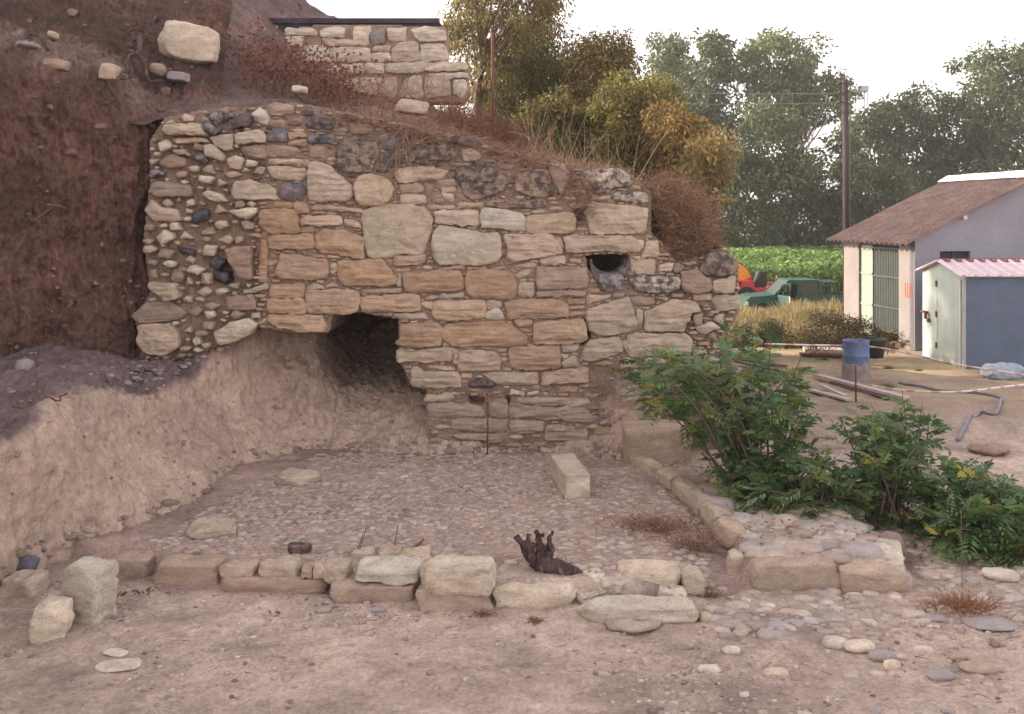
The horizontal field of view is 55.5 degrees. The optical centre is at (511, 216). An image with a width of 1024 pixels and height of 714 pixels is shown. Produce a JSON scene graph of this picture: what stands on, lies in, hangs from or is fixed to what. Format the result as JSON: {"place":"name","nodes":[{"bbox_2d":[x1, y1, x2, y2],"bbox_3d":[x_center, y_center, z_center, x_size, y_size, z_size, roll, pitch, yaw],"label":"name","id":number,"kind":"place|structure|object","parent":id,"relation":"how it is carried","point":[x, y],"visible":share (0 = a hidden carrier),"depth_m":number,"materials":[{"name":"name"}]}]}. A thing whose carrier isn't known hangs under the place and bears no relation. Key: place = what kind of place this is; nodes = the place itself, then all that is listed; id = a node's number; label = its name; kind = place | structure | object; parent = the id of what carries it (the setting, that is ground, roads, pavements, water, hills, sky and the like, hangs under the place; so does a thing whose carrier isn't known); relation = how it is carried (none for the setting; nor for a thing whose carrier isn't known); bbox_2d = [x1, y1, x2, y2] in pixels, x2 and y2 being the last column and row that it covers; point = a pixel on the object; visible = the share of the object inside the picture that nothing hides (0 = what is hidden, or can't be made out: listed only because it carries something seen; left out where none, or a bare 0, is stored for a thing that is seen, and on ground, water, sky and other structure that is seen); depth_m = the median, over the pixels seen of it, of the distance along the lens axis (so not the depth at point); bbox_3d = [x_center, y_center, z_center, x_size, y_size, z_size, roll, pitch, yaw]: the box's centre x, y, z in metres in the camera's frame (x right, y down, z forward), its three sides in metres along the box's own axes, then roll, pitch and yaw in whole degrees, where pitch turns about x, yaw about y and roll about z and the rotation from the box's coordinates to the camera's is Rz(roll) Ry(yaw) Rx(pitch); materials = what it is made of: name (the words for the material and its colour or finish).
{"place":"outdoors","nodes":[
{"label":"outdoors","id":0,"kind":"place"},
{"bbox_2d":[0,0,231,359],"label":"bank","id":1,"kind":"structure","parent":0,"point":[101,312],"depth_m":12.44,"materials":[{"name":"soil"}]},
{"bbox_2d":[98,63,122,81],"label":"bank stone","id":2,"kind":"object","parent":1,"relation":"on","point":[107,71],"visible":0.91,"depth_m":12.51,"materials":[{"name":"stone"}]},
{"bbox_2d":[0,1,226,348],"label":"bank chips","id":3,"kind":"object","parent":1,"relation":"on","point":[102,126],"visible":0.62,"depth_m":12.52,"materials":[{"name":"stone"}]},
{"bbox_2d":[100,14,168,106],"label":"tree roots","id":4,"kind":"object","parent":1,"relation":"hanging from","point":[141,35],"visible":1,"depth_m":12.97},
{"bbox_2d":[157,20,219,64],"bbox_3d":[-4.755,-2.554,14.306,0.876,0.639,0.533,0,0,-13],"label":"boulder","id":5,"kind":"object","parent":1,"relation":"on","point":[189,43],"visible":0.96,"depth_m":14.10,"materials":[{"name":"stone"}]},
{"bbox_2d":[0,312,663,586],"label":"bank","id":6,"kind":"structure","parent":0,"point":[249,376],"depth_m":11.57,"materials":[{"name":"soil"}]},
{"bbox_2d":[6,355,206,411],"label":"ledge gravel","id":7,"kind":"structure","parent":6,"relation":"on","point":[136,378],"depth_m":12.03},
{"bbox_2d":[2,317,655,568],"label":"bank crumbs","id":8,"kind":"object","parent":6,"relation":"on","point":[17,454],"visible":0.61,"depth_m":11.96,"materials":[{"name":"soil"}]},
{"bbox_2d":[268,18,441,31],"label":"roof","id":9,"kind":"structure","parent":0,"point":[282,24],"depth_m":18.15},
{"bbox_2d":[131,0,739,449],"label":"hill","id":10,"kind":"structure","parent":0,"point":[243,16],"depth_m":15.82,"materials":[{"name":"soil"}]},
{"bbox_2d":[219,16,393,112],"bbox_3d":[-3.473,-2.379,15.272,3.114,1.898,3.122,0,0,0],"label":"dead bush","id":11,"kind":"object","parent":10,"relation":"on","point":[324,89],"visible":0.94,"depth_m":14.90,"materials":[{"name":"brown plant"}]},
{"bbox_2d":[284,25,470,104],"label":"wall","id":12,"kind":"structure","parent":10,"relation":"on","point":[404,46],"depth_m":16.97,"materials":[{"name":"stone"}]},
{"bbox_2d":[332,54,521,125],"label":"thin twigs","id":13,"kind":"object","parent":10,"relation":"on","point":[392,98],"visible":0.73,"depth_m":15.81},
{"bbox_2d":[402,85,557,151],"bbox_3d":[-0.519,-1.412,14.626,2.399,1.325,3.072,0,0,0],"label":"red brush","id":14,"kind":"object","parent":10,"relation":"on","point":[477,128],"visible":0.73,"depth_m":14.19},
{"bbox_2d":[491,28,494,135],"bbox_3d":[-0.289,-1.934,14.600,0.059,1.792,0.057,0,0,-22],"label":"iron post","id":15,"kind":"object","parent":10,"relation":"on","point":[492,72],"visible":0.83,"depth_m":14.58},
{"bbox_2d":[434,0,575,128],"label":"pepper tree","id":16,"kind":"object","parent":10,"relation":"on","point":[464,29],"visible":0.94,"depth_m":23.32,"materials":[{"name":"green plant"}]},
{"bbox_2d":[462,12,584,150],"bbox_3d":[0.371,-2.381,26.046,3.703,5.950,4.639,0,0,0],"label":"olive green tree","id":17,"kind":"object","parent":10,"relation":"on","point":[536,80],"visible":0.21,"depth_m":24.88,"materials":[{"name":"green plant"}]},
{"bbox_2d":[505,84,637,169],"bbox_3d":[1.344,-1.637,22.489,3.044,2.550,3.250,0,0,0],"label":"dark olive bush","id":18,"kind":"object","parent":10,"relation":"on","point":[554,110],"visible":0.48,"depth_m":21.54,"materials":[{"name":"green plant"}]},
{"bbox_2d":[519,139,697,257],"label":"mound grass","id":19,"kind":"structure","parent":10,"relation":"on","point":[576,165],"depth_m":13.30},
{"bbox_2d":[552,22,679,180],"bbox_3d":[2.289,-1.880,23.948,3.375,5.738,3.919,0,0,0],"label":"brown leaved tree","id":20,"kind":"object","parent":10,"relation":"on","point":[599,59],"visible":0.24,"depth_m":23.04,"materials":[{"name":"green plant"}]},
{"bbox_2d":[509,97,733,336],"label":"dry stalks","id":21,"kind":"object","parent":10,"relation":"on","point":[550,146],"visible":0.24,"depth_m":14.61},
{"bbox_2d":[581,66,700,199],"bbox_3d":[2.742,0.098,20.901,2.570,6.749,2.744,0,0,0],"label":"yellow green bush","id":22,"kind":"object","parent":10,"relation":"on","point":[628,97],"visible":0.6,"depth_m":20.30,"materials":[{"name":"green plant"}]},
{"bbox_2d":[0,221,1023,713],"bbox_3d":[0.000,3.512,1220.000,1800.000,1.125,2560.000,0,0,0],"label":"ground","id":23,"kind":"structure","parent":0,"point":[364,663],"depth_m":7.37,"materials":[{"name":"soil"}]},
{"bbox_2d":[0,569,50,598],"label":"rough rock","id":24,"kind":"object","parent":23,"relation":"on","point":[29,583],"visible":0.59,"depth_m":8.16,"materials":[{"name":"stone"}]},
{"bbox_2d":[16,554,39,570],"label":"dark rock","id":25,"kind":"object","parent":24,"relation":"on","point":[29,561],"visible":0.61,"depth_m":8.54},
{"bbox_2d":[27,595,74,643],"bbox_3d":[-3.509,3.086,7.401,0.321,0.346,0.289,0,0,0],"label":"rounded rock","id":26,"kind":"object","parent":23,"relation":"on","point":[53,616],"visible":0.94,"depth_m":7.32,"materials":[{"name":"stone"}]},
{"bbox_2d":[60,556,118,624],"bbox_3d":[-3.390,2.984,7.777,0.449,0.527,0.344,0,0,21],"label":"upright rock","id":27,"kind":"object","parent":23,"relation":"on","point":[89,585],"visible":0.8,"depth_m":7.63,"materials":[{"name":"stone"}]},
{"bbox_2d":[95,658,141,672],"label":"flat stone","id":28,"kind":"object","parent":23,"relation":"on","point":[116,665],"visible":1,"depth_m":6.92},
{"bbox_2d":[109,549,493,612],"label":"kerb wall","id":29,"kind":"structure","parent":23,"relation":"on","point":[383,578],"depth_m":8.26,"materials":[{"name":"stone"}]},
{"bbox_2d":[419,554,495,596],"bbox_3d":[-0.454,2.974,8.031,0.645,0.290,0.380,0,0,0],"label":"squared stone","id":30,"kind":"object","parent":29,"relation":"on","point":[451,575],"visible":1,"depth_m":7.88,"materials":[{"name":"stone"}]},
{"bbox_2d":[0,439,623,581],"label":"foot crumbs","id":31,"kind":"object","parent":23,"relation":"on","point":[174,506],"visible":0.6,"depth_m":12.36,"materials":[{"name":"stone"}]},
{"bbox_2d":[149,452,715,587],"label":"cobbled floor","id":32,"kind":"structure","parent":23,"relation":"on","point":[368,494],"depth_m":9.98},
{"bbox_2d":[186,516,235,538],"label":"flat rock","id":33,"kind":"object","parent":32,"relation":"on","point":[209,527],"visible":1,"depth_m":9.28,"materials":[{"name":"stone"}]},
{"bbox_2d":[275,467,320,485],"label":"flat rock","id":34,"kind":"object","parent":32,"relation":"on","point":[295,476],"visible":0.98,"depth_m":11.17,"materials":[{"name":"stone"}]},
{"bbox_2d":[549,452,589,498],"bbox_3d":[0.645,2.933,11.025,0.295,0.272,1.098,0,0,-8],"label":"threshold stone","id":35,"kind":"object","parent":32,"relation":"on","point":[570,474],"visible":1,"depth_m":10.68,"materials":[{"name":"stone"}]},
{"bbox_2d":[616,559,681,586],"bbox_3d":[1.200,3.080,8.362,0.615,0.170,0.355,0,0,0],"label":"slab","id":36,"kind":"object","parent":32,"relation":"on","point":[662,572],"depth_m":8.26,"materials":[{"name":"stone"}]},
{"bbox_2d":[131,102,740,451],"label":"stone wall","id":37,"kind":"structure","parent":23,"relation":"on","point":[523,307],"depth_m":12.56,"materials":[{"name":"stone"}]},
{"bbox_2d":[378,132,428,201],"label":"hanging stem","id":38,"kind":"object","parent":37,"relation":"hanging from","point":[396,157],"visible":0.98,"depth_m":12.49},
{"bbox_2d":[396,99,428,115],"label":"bank stone","id":39,"kind":"object","parent":37,"relation":"on","point":[407,106],"visible":0.96,"depth_m":13.98,"materials":[{"name":"stone"}]},
{"bbox_2d":[315,98,578,188],"bbox_3d":[-0.849,-0.887,13.304,3.903,1.363,2.581,0,0,0],"label":"dry brush","id":40,"kind":"object","parent":37,"relation":"on","point":[419,122],"visible":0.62,"depth_m":12.55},
{"bbox_2d":[553,165,606,228],"bbox_3d":[0.880,-0.142,12.517,0.765,1.030,0.437,0,0,0],"label":"hanging brush","id":41,"kind":"object","parent":37,"relation":"hanging from","point":[579,195],"visible":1,"depth_m":12.52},
{"bbox_2d":[632,149,737,269],"bbox_3d":[2.224,-0.033,13.001,1.727,1.745,1.631,0,0,0],"label":"brush heap","id":42,"kind":"object","parent":37,"relation":"on","point":[685,222],"visible":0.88,"depth_m":12.71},
{"bbox_2d":[637,165,728,266],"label":"brush leaves","id":43,"kind":"object","parent":42,"relation":"in","point":[679,212],"visible":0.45,"depth_m":12.74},
{"bbox_2d":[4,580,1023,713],"bbox_3d":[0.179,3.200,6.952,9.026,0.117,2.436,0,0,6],"label":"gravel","id":44,"kind":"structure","parent":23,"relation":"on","point":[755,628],"depth_m":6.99,"materials":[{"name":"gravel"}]},
{"bbox_2d":[11,456,1019,704],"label":"ground litter","id":45,"kind":"object","parent":23,"relation":"on","point":[561,576],"visible":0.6,"depth_m":7.64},
{"bbox_2d":[492,581,576,609],"bbox_3d":[0.190,3.163,8.151,0.719,0.203,0.408,0,0,0],"label":"squared stone","id":46,"kind":"object","parent":23,"relation":"on","point":[543,595],"visible":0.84,"depth_m":7.97,"materials":[{"name":"stone"}]},
{"bbox_2d":[513,529,582,575],"bbox_3d":[0.340,2.951,8.407,0.659,0.481,0.236,0,0,0],"label":"tree stump","id":47,"kind":"object","parent":23,"relation":"on","point":[541,559],"visible":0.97,"depth_m":8.35,"materials":[{"name":"wood"}]},
{"bbox_2d":[600,571,630,594],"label":"rubble stone","id":48,"kind":"object","parent":23,"relation":"on","point":[613,587],"visible":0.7,"depth_m":8.12,"materials":[{"name":"stone"}]},
{"bbox_2d":[604,617,661,634],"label":"buried boulder","id":49,"kind":"object","parent":23,"relation":"on","point":[630,626],"visible":0.51,"depth_m":7.57,"materials":[{"name":"stone"}]},
{"bbox_2d":[577,594,699,623],"bbox_3d":[1.010,3.175,7.823,0.971,0.170,0.340,0,0,0],"label":"long stone","id":50,"kind":"object","parent":23,"relation":"on","point":[663,609],"visible":0.91,"depth_m":7.72,"materials":[{"name":"stone"}]},
{"bbox_2d":[592,501,713,540],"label":"dry tuft","id":51,"kind":"object","parent":23,"relation":"on","point":[661,528],"visible":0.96,"depth_m":9.48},
{"bbox_2d":[622,419,692,466],"bbox_3d":[1.805,2.905,12.165,0.850,0.617,0.668,0,0,0],"label":"dressed block","id":52,"kind":"object","parent":23,"relation":"on","point":[660,440],"depth_m":11.87,"materials":[{"name":"stone"}]},
{"bbox_2d":[642,28,699,108],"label":"eucalyptus","id":53,"kind":"object","parent":23,"relation":"on","point":[671,57],"visible":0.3,"depth_m":76.66,"materials":[{"name":"green plant"}]},
{"bbox_2d":[658,584,687,596],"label":"rubble stone","id":54,"kind":"object","parent":23,"relation":"on","point":[675,590],"visible":0.62,"depth_m":8.06,"materials":[{"name":"stone"}]},
{"bbox_2d":[636,91,715,235],"bbox_3d":[3.274,0.535,19.530,1.633,5.999,2.333,0,0,0],"label":"orange bush","id":55,"kind":"object","parent":23,"relation":"on","point":[681,129],"visible":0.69,"depth_m":18.97,"materials":[{"name":"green plant"}]},
{"bbox_2d":[624,456,745,548],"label":"side kerb","id":56,"kind":"structure","parent":23,"relation":"on","point":[693,497],"depth_m":10.11,"materials":[{"name":"stone"}]},
{"bbox_2d":[642,516,729,555],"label":"dry tuft","id":57,"kind":"object","parent":23,"relation":"on","point":[691,545],"visible":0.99,"depth_m":9.07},
{"bbox_2d":[637,159,740,247],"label":"eucalyptus","id":58,"kind":"object","parent":23,"relation":"on","point":[730,233],"visible":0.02,"depth_m":62.48,"materials":[{"name":"green plant"}]},
{"bbox_2d":[678,563,705,596],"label":"rubble stone","id":59,"kind":"object","parent":23,"relation":"on","point":[693,581],"visible":0.84,"depth_m":8.15,"materials":[{"name":"stone"}]},
{"bbox_2d":[668,121,742,241],"bbox_3d":[3.335,0.897,16.977,1.375,5.159,1.756,0,0,0],"label":"yellow bush","id":60,"kind":"object","parent":23,"relation":"on","point":[710,152],"visible":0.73,"depth_m":16.64,"materials":[{"name":"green plant"}]},
{"bbox_2d":[608,319,823,510],"bbox_3d":[2.252,2.119,10.646,2.338,1.861,1.853,0,0,0],"label":"green shrub","id":61,"kind":"object","parent":23,"relation":"on","point":[754,414],"visible":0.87,"depth_m":10.45,"materials":[{"name":"green plant"}]},
{"bbox_2d":[675,25,756,239],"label":"eucalyptus","id":62,"kind":"object","parent":23,"relation":"on","point":[726,72],"visible":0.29,"depth_m":70.46,"materials":[{"name":"green plant"}]},
{"bbox_2d":[726,548,743,575],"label":"upright stone","id":63,"kind":"object","parent":23,"relation":"on","point":[735,559],"visible":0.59,"depth_m":8.64,"materials":[{"name":"stone"}]},
{"bbox_2d":[730,316,792,350],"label":"weed bush","id":64,"kind":"object","parent":23,"relation":"on","point":[775,326],"visible":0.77,"depth_m":24.76,"materials":[{"name":"green plant"}]},
{"bbox_2d":[738,270,785,294],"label":"farm machine","id":65,"kind":"object","parent":23,"relation":"on","point":[757,283],"visible":0.37,"depth_m":40.22,"materials":[{"name":"red paint"}]},
{"bbox_2d":[719,235,841,248],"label":"undergrowth","id":66,"kind":"object","parent":23,"relation":"on","point":[743,244],"visible":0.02,"depth_m":65.18,"materials":[{"name":"green plant"}]},
{"bbox_2d":[719,244,842,291],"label":"corn field","id":67,"kind":"structure","parent":23,"relation":"on","point":[824,262],"depth_m":47.76,"materials":[{"name":"green plant"}]},
{"bbox_2d":[739,278,842,311],"bbox_3d":[11.375,3.265,37.981,4.910,1.590,2.478,0,0,0],"label":"suv","id":68,"kind":"object","parent":23,"relation":"on","point":[809,287],"visible":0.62,"depth_m":37.66,"materials":[{"name":"teal paint"}]},
{"bbox_2d":[731,23,856,228],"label":"eucalyptus","id":69,"kind":"object","parent":23,"relation":"on","point":[800,85],"visible":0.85,"depth_m":72.29,"materials":[{"name":"green plant"}]},
{"bbox_2d":[691,468,904,564],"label":"platform cobbles","id":70,"kind":"object","parent":23,"relation":"on","point":[822,542],"visible":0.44,"depth_m":9.19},
{"bbox_2d":[719,87,877,248],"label":"eucalyptus","id":71,"kind":"object","parent":23,"relation":"on","point":[797,179],"visible":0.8,"depth_m":66.11,"materials":[{"name":"green plant"}]},
{"bbox_2d":[720,436,887,520],"bbox_3d":[3.049,2.695,10.087,1.698,0.810,1.384,0,0,0],"label":"green shrub","id":72,"kind":"object","parent":23,"relation":"on","point":[824,490],"visible":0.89,"depth_m":9.86,"materials":[{"name":"green plant"}]},
{"bbox_2d":[746,555,906,592],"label":"platform kerb","id":73,"kind":"structure","parent":23,"relation":"on","point":[798,573],"depth_m":8.33,"materials":[{"name":"stone"}]},
{"bbox_2d":[783,309,876,354],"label":"weed bush","id":74,"kind":"object","parent":23,"relation":"on","point":[851,329],"visible":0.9,"depth_m":24.39,"materials":[{"name":"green plant"}]},
{"bbox_2d":[822,635,847,649],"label":"pebble","id":75,"kind":"object","parent":23,"relation":"on","point":[835,642],"visible":0.86,"depth_m":7.23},
{"bbox_2d":[662,460,1016,562],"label":"leaf litter","id":76,"kind":"object","parent":23,"relation":"on","point":[883,522],"visible":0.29,"depth_m":9.45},
{"bbox_2d":[838,68,849,317],"bbox_3d":[10.586,-0.534,30.995,0.413,8.370,0.240,0,0,0],"label":"utility pole","id":77,"kind":"object","parent":23,"relation":"on","point":[846,174],"visible":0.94,"depth_m":30.93,"materials":[{"name":"brown"}]},
{"bbox_2d":[828,76,870,247],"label":"eucalyptus","id":78,"kind":"object","parent":23,"relation":"on","point":[853,100],"visible":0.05,"depth_m":80.52,"materials":[{"name":"green plant"}]},
{"bbox_2d":[841,339,870,381],"bbox_3d":[7.641,3.228,21.600,0.680,0.950,0.680,0,0,0],"label":"oil drum","id":79,"kind":"object","parent":23,"relation":"on","point":[855,352],"visible":0.84,"depth_m":21.36,"materials":[{"name":"blue paint"}]},
{"bbox_2d":[764,343,1023,375],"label":"barrier tape","id":80,"kind":"object","parent":79,"relation":"attached to","point":[905,353],"visible":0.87,"depth_m":20.41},
{"bbox_2d":[844,638,874,652],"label":"flat stone","id":81,"kind":"object","parent":23,"relation":"on","point":[862,645],"visible":0.94,"depth_m":7.16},
{"bbox_2d":[704,511,1023,713],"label":"kerb side cobbles","id":82,"kind":"object","parent":23,"relation":"on","point":[736,625],"visible":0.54,"depth_m":7.89,"materials":[{"name":"stone"}]},
{"bbox_2d":[828,381,901,400],"bbox_3d":[7.030,3.496,19.505,0.140,0.186,2.826,0,0,-7],"label":"plank","id":83,"kind":"object","parent":23,"relation":"on","point":[853,388],"visible":0.61,"depth_m":19.50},
{"bbox_2d":[813,374,909,399],"bbox_3d":[7.026,3.448,19.814,0.160,0.238,3.720,0,0,-8],"label":"plank","id":84,"kind":"object","parent":83,"relation":"on","point":[859,386],"visible":0.94,"depth_m":19.50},
{"bbox_2d":[859,337,886,358],"bbox_3d":[8.647,3.155,23.300,0.620,0.450,0.620,0,0,0],"label":"plastic tub","id":85,"kind":"object","parent":23,"relation":"on","point":[876,353],"visible":0.74,"depth_m":23.06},
{"bbox_2d":[829,159,923,243],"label":"eucalyptus","id":86,"kind":"object","parent":23,"relation":"on","point":[889,184],"visible":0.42,"depth_m":64.86,"materials":[{"name":"green plant"}]},
{"bbox_2d":[868,649,896,662],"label":"flat stone","id":87,"kind":"object","parent":23,"relation":"on","point":[879,655],"visible":0.86,"depth_m":7.01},
{"bbox_2d":[871,326,909,354],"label":"weed bush","id":88,"kind":"object","parent":23,"relation":"on","point":[889,337],"visible":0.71,"depth_m":24.74,"materials":[{"name":"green plant"}]},
{"bbox_2d":[820,391,961,529],"bbox_3d":[3.944,2.511,10.054,1.436,1.278,1.401,0,0,0],"label":"green shrub","id":89,"kind":"object","parent":23,"relation":"on","point":[898,449],"visible":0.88,"depth_m":9.94,"materials":[{"name":"green plant"}]},
{"bbox_2d":[876,538,906,579],"bbox_3d":[3.361,3.149,8.786,0.366,0.352,0.761,0,0,18],"label":"corner stone","id":90,"kind":"object","parent":23,"relation":"on","point":[891,548],"visible":0.37,"depth_m":8.68,"materials":[{"name":"stone"}]},
{"bbox_2d":[850,80,999,210],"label":"eucalyptus","id":91,"kind":"object","parent":23,"relation":"on","point":[884,114],"visible":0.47,"depth_m":74.11,"materials":[{"name":"green plant"}]},
{"bbox_2d":[925,669,954,680],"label":"flat stone","id":92,"kind":"object","parent":23,"relation":"on","point":[940,674],"visible":1,"depth_m":6.73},
{"bbox_2d":[866,384,1023,392],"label":"barrier tape","id":93,"kind":"object","parent":23,"relation":"on","point":[925,391],"visible":0.96,"depth_m":19.53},
{"bbox_2d":[881,449,1023,569],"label":"green shrub","id":94,"kind":"object","parent":23,"relation":"on","point":[992,520],"visible":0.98,"depth_m":9.24,"materials":[{"name":"green plant"}]},
{"bbox_2d":[898,381,1006,440],"bbox_3d":[8.090,3.290,17.118,1.650,0.610,7.319,0,0,16],"label":"hose","id":95,"kind":"object","parent":23,"relation":"on","point":[969,416],"visible":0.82,"depth_m":16.20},
{"bbox_2d":[904,582,1022,619],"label":"dry tuft","id":96,"kind":"object","parent":23,"relation":"on","point":[963,603],"visible":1,"depth_m":7.88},
{"bbox_2d":[915,258,1023,368],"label":"metal shed","id":97,"kind":"structure","parent":23,"relation":"on","point":[972,311],"depth_m":22.90,"materials":[{"name":"paint"}]},
{"bbox_2d":[935,276,961,367],"bbox_3d":[10.612,2.540,23.660,0.053,2.080,1.340,0,0,0],"label":"door","id":98,"kind":"structure","parent":97,"relation":"in","point":[948,313],"depth_m":23.58,"materials":[{"name":"paint"}]},
{"bbox_2d":[923,35,1023,177],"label":"eucalyptus","id":99,"kind":"object","parent":23,"relation":"on","point":[1004,130],"visible":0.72,"depth_m":70.78,"materials":[{"name":"green plant"}]},
{"bbox_2d":[959,660,997,674],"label":"flat stone","id":100,"kind":"object","parent":23,"relation":"on","point":[983,667],"visible":1,"depth_m":6.87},
{"bbox_2d":[967,442,1009,455],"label":"stone","id":101,"kind":"object","parent":23,"relation":"on","point":[993,448],"visible":1,"depth_m":13.01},
{"bbox_2d":[961,616,1018,630],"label":"flat stone","id":102,"kind":"object","parent":23,"relation":"on","point":[994,623],"visible":1,"depth_m":7.60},
{"bbox_2d":[981,567,1019,581],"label":"flat stone","id":103,"kind":"object","parent":23,"relation":"on","point":[1000,574],"visible":1,"depth_m":8.52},
{"bbox_2d":[979,362,1023,379],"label":"sack","id":104,"kind":"object","parent":23,"relation":"on","point":[1004,366],"visible":0.9,"depth_m":21.30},
{"bbox_2d":[307,0,1023,204],"label":"sky","id":105,"kind":"structure","parent":0,"point":[886,46],"materials":[{"name":"white"}]},
{"bbox_2d":[728,295,870,347],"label":"dry grass","id":106,"kind":"structure","parent":0,"point":[794,312],"depth_m":30.17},
{"bbox_2d":[826,170,1023,350],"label":"barn","id":107,"kind":"structure","parent":0,"point":[889,251],"depth_m":26.88,"materials":[{"name":"paint"}]},
{"bbox_2d":[860,245,873,336],"bbox_3d":[10.422,2.170,28.541,0.065,2.660,0.660,0,0,-9],"label":"door","id":108,"kind":"structure","parent":107,"relation":"in","point":[867,251],"depth_m":28.50,"materials":[{"name":"white paint"}]},
{"bbox_2d":[873,246,898,334],"bbox_3d":[10.621,2.070,27.482,0.080,2.420,1.486,0,0,-9],"label":"door","id":109,"kind":"structure","parent":107,"relation":"in","point":[886,259],"depth_m":27.53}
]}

